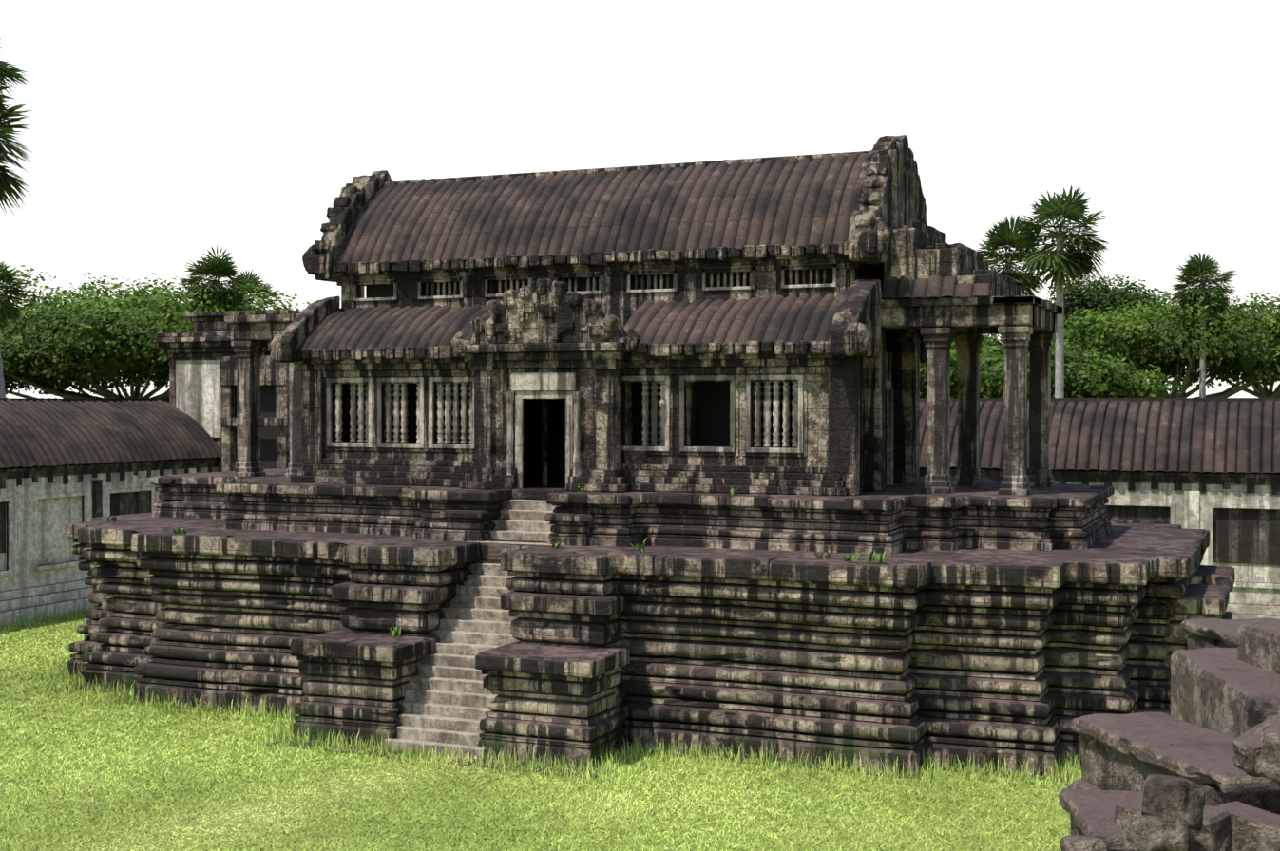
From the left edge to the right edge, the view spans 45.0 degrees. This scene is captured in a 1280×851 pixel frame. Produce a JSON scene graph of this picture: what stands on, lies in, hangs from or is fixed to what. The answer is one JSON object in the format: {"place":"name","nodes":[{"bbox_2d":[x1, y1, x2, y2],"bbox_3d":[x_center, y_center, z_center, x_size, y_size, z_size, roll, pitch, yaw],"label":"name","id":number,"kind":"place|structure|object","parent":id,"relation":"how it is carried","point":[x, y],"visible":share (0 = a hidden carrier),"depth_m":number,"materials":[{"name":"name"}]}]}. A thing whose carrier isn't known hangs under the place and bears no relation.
{"place":"outdoors","nodes":[
{"label":"outdoors","id":0,"kind":"place"},
{"bbox_2d":[169,321,236,472],"bbox_3d":[-13.035,0.934,56.239,5.217,9.314,6.016,0,1,23],"label":"stonework","id":1,"kind":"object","parent":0,"point":[209,326],"depth_m":54.37,"materials":[{"name":"stone"}]},
{"bbox_2d":[175,360,221,438],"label":"wall","id":2,"kind":"structure","parent":1,"relation":"attached to","point":[198,394],"depth_m":53.83,"materials":[{"name":"grey stone"}]},
{"bbox_2d":[152,309,302,472],"bbox_3d":[-13.058,0.337,56.171,5.975,8.721,6.900,0,1,23],"label":"porch","id":3,"kind":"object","parent":1,"relation":"attached to","point":[186,345],"depth_m":53.07,"materials":[{"name":"grey stone"}]},
{"bbox_2d":[235,385,276,469],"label":"window openings","id":4,"kind":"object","parent":1,"relation":"attached to","point":[268,435],"depth_m":52.81,"materials":[{"name":"black"}]},
{"bbox_2d":[224,313,298,341],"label":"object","id":5,"kind":"structure","parent":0,"point":[258,328],"depth_m":37.53,"materials":[{"name":"grey stone"}]},
{"bbox_2d":[0,604,1081,850],"bbox_3d":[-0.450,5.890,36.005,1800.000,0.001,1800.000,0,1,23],"label":"terrain","id":6,"kind":"structure","parent":0,"point":[302,840],"depth_m":24.84,"materials":[{"name":"green plant"}]},
{"bbox_2d":[0,261,31,330],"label":"palm tree","id":7,"kind":"object","parent":6,"relation":"on","point":[8,311],"visible":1,"depth_m":113.44,"materials":[{"name":"green plant"}]},
{"bbox_2d":[0,38,32,108],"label":"palm tree","id":8,"kind":"object","parent":6,"relation":"on","point":[8,72],"visible":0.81,"depth_m":74.45,"materials":[{"name":"green plant"}]},
{"bbox_2d":[0,77,37,398],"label":"palm tree","id":9,"kind":"object","parent":6,"relation":"on","point":[7,181],"visible":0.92,"depth_m":57.39,"materials":[{"name":"green plant"}]},
{"bbox_2d":[0,458,217,626],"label":"gallery wall","id":10,"kind":"structure","parent":6,"relation":"on","point":[52,590],"depth_m":46.59,"materials":[{"name":"grey stone"}]},
{"bbox_2d":[0,484,162,589],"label":"window frames","id":11,"kind":"structure","parent":10,"relation":"attached to","point":[23,536],"depth_m":45.54,"materials":[{"name":"grey stone"}]},
{"bbox_2d":[0,458,220,554],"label":"stained gallery trim","id":12,"kind":"structure","parent":10,"relation":"attached to","point":[129,503],"depth_m":48.76,"materials":[{"name":"black stone"}]},
{"bbox_2d":[0,397,221,468],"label":"gallery roof","id":13,"kind":"structure","parent":10,"relation":"on","point":[46,432],"depth_m":49.24,"materials":[{"name":"brown stone"}]},
{"bbox_2d":[0,265,310,399],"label":"tree","id":14,"kind":"object","parent":6,"relation":"on","point":[98,343],"visible":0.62,"depth_m":132.23,"materials":[{"name":"green plant"}]},
{"bbox_2d":[175,244,252,312],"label":"palm tree","id":15,"kind":"object","parent":6,"relation":"on","point":[218,267],"visible":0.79,"depth_m":132.49,"materials":[{"name":"green plant"}]},
{"bbox_2d":[228,269,280,310],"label":"palm tree","id":16,"kind":"object","parent":6,"relation":"on","point":[252,277],"visible":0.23,"depth_m":148.31,"materials":[{"name":"green plant"}]},
{"bbox_2d":[383,490,575,760],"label":"library stairs","id":17,"kind":"structure","parent":6,"relation":"on","point":[448,697],"depth_m":29.45,"materials":[{"name":"grey stone"}]},
{"bbox_2d":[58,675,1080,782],"bbox_3d":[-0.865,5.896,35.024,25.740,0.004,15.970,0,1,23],"label":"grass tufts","id":18,"kind":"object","parent":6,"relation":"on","point":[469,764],"visible":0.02,"depth_m":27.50,"materials":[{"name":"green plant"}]},
{"bbox_2d":[65,468,1235,777],"bbox_3d":[-0.791,3.598,35.166,26.559,4.609,15.196,0,1,23],"label":"platform base","id":19,"kind":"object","parent":6,"relation":"on","point":[983,645],"depth_m":28.69,"materials":[{"name":"stone"}]},
{"bbox_2d":[106,476,890,636],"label":"ledge weeds","id":20,"kind":"object","parent":19,"relation":"on","point":[396,631],"visible":0.75,"depth_m":29.11,"materials":[{"name":"green plant"}]},
{"bbox_2d":[279,134,927,363],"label":"library gables","id":21,"kind":"object","parent":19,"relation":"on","point":[900,191],"visible":0.5,"depth_m":32.50,"materials":[{"name":"grey stone"}]},
{"bbox_2d":[268,140,902,362],"bbox_3d":[-1.322,-3.763,33.984,14.073,4.729,4.199,0,1,23],"label":"gable ornament","id":22,"kind":"object","parent":21,"relation":"attached to","point":[877,238],"visible":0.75,"depth_m":31.97,"materials":[{"name":"grey stone"}]},
{"bbox_2d":[66,476,1209,677],"bbox_3d":[-0.928,2.783,34.735,25.381,3.030,14.422,0,1,23],"label":"platform ledge","id":23,"kind":"object","parent":19,"relation":"on","point":[1167,563],"visible":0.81,"depth_m":29.24,"materials":[{"name":"stone"}]},
{"bbox_2d":[230,325,1056,496],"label":"columns","id":24,"kind":"structure","parent":19,"relation":"on","point":[1018,342],"depth_m":33.56,"materials":[{"name":"grey stone"}]},
{"bbox_2d":[859,295,1062,491],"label":"portico","id":25,"kind":"structure","parent":19,"relation":"on","point":[971,315],"depth_m":31.74,"materials":[{"name":"grey stone"}]},
{"bbox_2d":[880,232,990,298],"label":"library porch roof","id":26,"kind":"structure","parent":25,"relation":"on","point":[909,287],"depth_m":31.11,"materials":[{"name":"stone"}]},
{"bbox_2d":[883,220,1021,299],"bbox_3d":[6.690,-3.405,32.843,2.236,1.706,3.637,0,1,23],"label":"porch roof masonry","id":27,"kind":"object","parent":25,"relation":"on","point":[916,251],"visible":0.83,"depth_m":31.46,"materials":[{"name":"grey stone"}]},
{"bbox_2d":[920,334,1002,398],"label":"foliage","id":28,"kind":"object","parent":6,"relation":"on","point":[990,340],"depth_m":172.22,"materials":[{"name":"green plant"}]},
{"bbox_2d":[973,213,1050,398],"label":"palm tree","id":29,"kind":"object","parent":6,"relation":"on","point":[1001,238],"visible":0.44,"depth_m":103.73,"materials":[{"name":"green plant"}]},
{"bbox_2d":[919,334,1107,398],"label":"foliage","id":30,"kind":"object","parent":6,"relation":"on","point":[988,345],"visible":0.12,"depth_m":125.47,"materials":[{"name":"green plant"}]},
{"bbox_2d":[1010,185,1110,398],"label":"palm tree","id":31,"kind":"object","parent":6,"relation":"on","point":[1060,261],"visible":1,"depth_m":99.27,"materials":[{"name":"green plant"}]},
{"bbox_2d":[950,342,1183,398],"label":"foliage","id":32,"kind":"object","parent":6,"relation":"on","point":[1096,375],"visible":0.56,"depth_m":116.74,"materials":[{"name":"green plant"}]},
{"bbox_2d":[919,466,1279,619],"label":"gallery wall","id":33,"kind":"structure","parent":6,"relation":"on","point":[1252,603],"depth_m":42.00,"materials":[{"name":"grey stone"}]},
{"bbox_2d":[919,398,1279,474],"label":"gallery roof","id":34,"kind":"structure","parent":33,"relation":"on","point":[1214,435],"depth_m":43.53,"materials":[{"name":"brown stone"}]},
{"bbox_2d":[919,468,1279,565],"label":"stained gallery trim","id":35,"kind":"structure","parent":33,"relation":"attached to","point":[1246,536],"depth_m":42.16,"materials":[{"name":"black stone"}]},
{"bbox_2d":[1105,491,1279,589],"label":"blind window frames","id":36,"kind":"structure","parent":33,"relation":"attached to","point":[1191,509],"depth_m":42.28,"materials":[{"name":"grey stone"}]},
{"bbox_2d":[1045,270,1172,343],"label":"tree","id":37,"kind":"object","parent":6,"relation":"on","point":[1096,296],"visible":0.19,"depth_m":185.78,"materials":[{"name":"green plant"}]},
{"bbox_2d":[1053,286,1279,398],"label":"tree","id":38,"kind":"object","parent":6,"relation":"on","point":[1239,339],"visible":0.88,"depth_m":141.85,"materials":[{"name":"green plant"}]},
{"bbox_2d":[1058,617,1279,850],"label":"stone blocks","id":39,"kind":"structure","parent":6,"relation":"on","point":[1225,695],"depth_m":8.47,"materials":[{"name":"stone"}]},
{"bbox_2d":[1059,716,1279,850],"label":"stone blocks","id":40,"kind":"structure","parent":39,"relation":"on","point":[1177,813],"depth_m":6.80,"materials":[{"name":"stone"}]},
{"bbox_2d":[1169,250,1239,398],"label":"palm tree","id":41,"kind":"object","parent":6,"relation":"on","point":[1194,270],"visible":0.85,"depth_m":139.70,"materials":[{"name":"green plant"}]},
{"bbox_2d":[1205,307,1279,398],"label":"tree","id":42,"kind":"object","parent":6,"relation":"on","point":[1261,391],"visible":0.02,"depth_m":170.16,"materials":[{"name":"green plant"}]},
{"bbox_2d":[289,250,899,496],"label":"library walls","id":43,"kind":"structure","parent":0,"point":[826,462],"depth_m":32.41,"materials":[{"name":"grey stone"}]},
{"bbox_2d":[458,289,629,368],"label":"pediment","id":44,"kind":"structure","parent":43,"relation":"attached to","point":[547,330],"depth_m":32.07,"materials":[{"name":"grey stone"}]},
{"bbox_2d":[299,152,902,352],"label":"roof","id":45,"kind":"structure","parent":43,"relation":"on","point":[794,201],"depth_m":34.05,"materials":[{"name":"brown stone"}]},
{"bbox_2d":[296,151,868,361],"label":"roof cornice","id":46,"kind":"structure","parent":45,"relation":"attached to","point":[729,348],"depth_m":33.64,"materials":[{"name":"grey stone"}]},
{"bbox_2d":[326,263,893,489],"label":"library frames","id":47,"kind":"structure","parent":43,"relation":"in","point":[544,386],"depth_m":32.43,"materials":[{"name":"grey stone"}]},
{"bbox_2d":[334,268,826,448],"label":"window balusters","id":48,"kind":"object","parent":47,"relation":"in","point":[361,412],"visible":0.71,"depth_m":33.73,"materials":[{"name":"grey stone"}]},
{"bbox_2d":[363,264,875,483],"bbox_3d":[-0.426,-1.206,35.698,11.800,5.000,6.150,0,1,23],"label":"library interior","id":49,"kind":"object","parent":43,"relation":"in","point":[712,413],"visible":0.02,"depth_m":33.42,"materials":[{"name":"black"}]},
{"bbox_2d":[0,0,1279,399],"label":"sky","id":50,"kind":"structure","parent":0,"point":[162,133],"materials":[{"name":"white"}]}
]}

